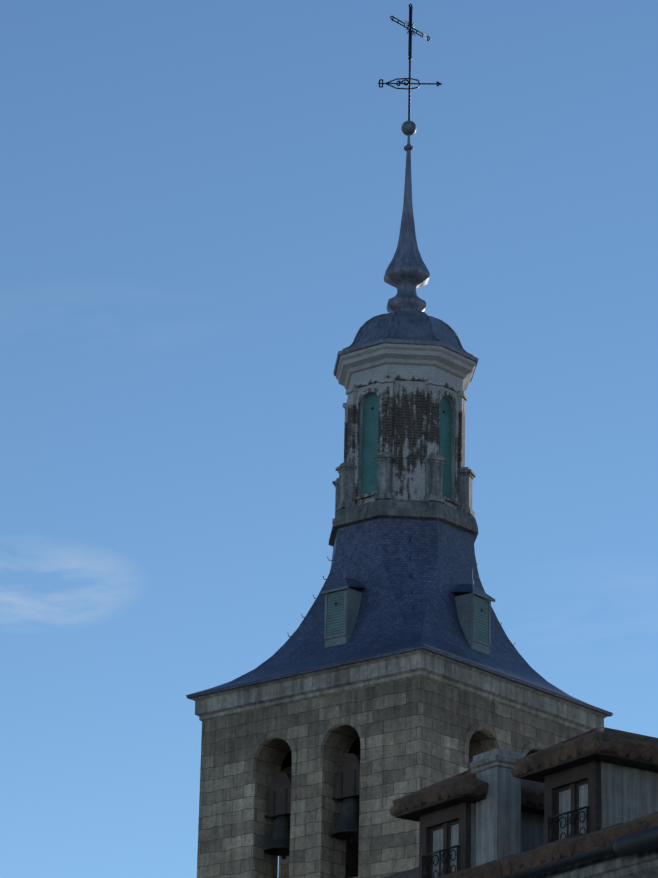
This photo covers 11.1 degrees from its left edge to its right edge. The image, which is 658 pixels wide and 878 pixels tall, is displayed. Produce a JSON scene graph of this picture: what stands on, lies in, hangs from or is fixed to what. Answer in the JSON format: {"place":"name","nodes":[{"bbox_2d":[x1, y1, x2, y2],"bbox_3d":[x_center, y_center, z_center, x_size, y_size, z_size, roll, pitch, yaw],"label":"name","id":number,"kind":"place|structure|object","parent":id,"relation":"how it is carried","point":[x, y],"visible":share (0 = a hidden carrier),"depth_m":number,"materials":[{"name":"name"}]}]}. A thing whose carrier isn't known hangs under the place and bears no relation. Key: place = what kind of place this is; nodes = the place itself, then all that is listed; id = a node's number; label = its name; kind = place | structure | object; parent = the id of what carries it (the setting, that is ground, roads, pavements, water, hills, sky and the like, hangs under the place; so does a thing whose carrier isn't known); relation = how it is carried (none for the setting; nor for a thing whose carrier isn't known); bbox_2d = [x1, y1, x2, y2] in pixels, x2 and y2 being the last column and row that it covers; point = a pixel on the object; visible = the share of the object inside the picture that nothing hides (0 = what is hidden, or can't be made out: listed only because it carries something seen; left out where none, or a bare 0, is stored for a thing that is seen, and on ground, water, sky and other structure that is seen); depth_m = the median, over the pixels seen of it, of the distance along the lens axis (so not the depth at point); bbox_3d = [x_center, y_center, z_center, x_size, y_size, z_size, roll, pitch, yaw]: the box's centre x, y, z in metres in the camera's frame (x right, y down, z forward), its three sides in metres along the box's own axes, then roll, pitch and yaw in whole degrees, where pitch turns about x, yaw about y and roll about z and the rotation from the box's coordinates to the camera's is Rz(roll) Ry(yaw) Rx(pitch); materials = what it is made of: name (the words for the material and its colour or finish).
{"place":"outdoors","nodes":[
{"label":"outdoors","id":0,"kind":"place"},
{"bbox_2d":[0,0,657,877],"label":"sky","id":1,"kind":"structure","parent":0,"point":[201,201],"materials":[{"name":"blue"}]},
{"bbox_2d":[186,3,612,877],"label":"tower","id":2,"kind":"structure","parent":0,"point":[396,665],"depth_m":80.48,"materials":[{"name":"stone"}]},
{"bbox_2d":[384,811,657,877],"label":"house roof","id":3,"kind":"structure","parent":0,"point":[573,845],"depth_m":53.36,"materials":[{"name":"brown tile"}]},
{"bbox_2d":[469,748,523,865],"bbox_3d":[2.850,6.460,56.785,0.780,2.386,0.680,-26,-33,52],"label":"house chimney","id":4,"kind":"object","parent":3,"relation":"on","point":[498,822],"visible":0.88,"depth_m":56.66,"materials":[{"name":"grey concrete"}]},
{"bbox_2d":[497,825,657,877],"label":"gutter","id":5,"kind":"object","parent":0,"point":[637,842],"visible":0.94,"depth_m":51.64,"materials":[{"name":"grey metal"}]},
{"bbox_2d":[528,848,657,877],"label":"wall","id":6,"kind":"structure","parent":0,"point":[639,865],"depth_m":52.14,"materials":[{"name":"grey stone"}]},
{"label":"house","id":7,"kind":"object","parent":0,"visible":0},
{"bbox_2d":[390,768,543,877],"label":"dormer","id":8,"kind":"object","parent":7,"relation":"on","point":[443,812],"visible":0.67,"depth_m":57.38,"materials":[{"name":"paint"}]},
{"bbox_2d":[511,726,657,844],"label":"dormer","id":9,"kind":"object","parent":7,"relation":"on","point":[596,779],"visible":0.81,"depth_m":54.42,"materials":[{"name":"paint"}]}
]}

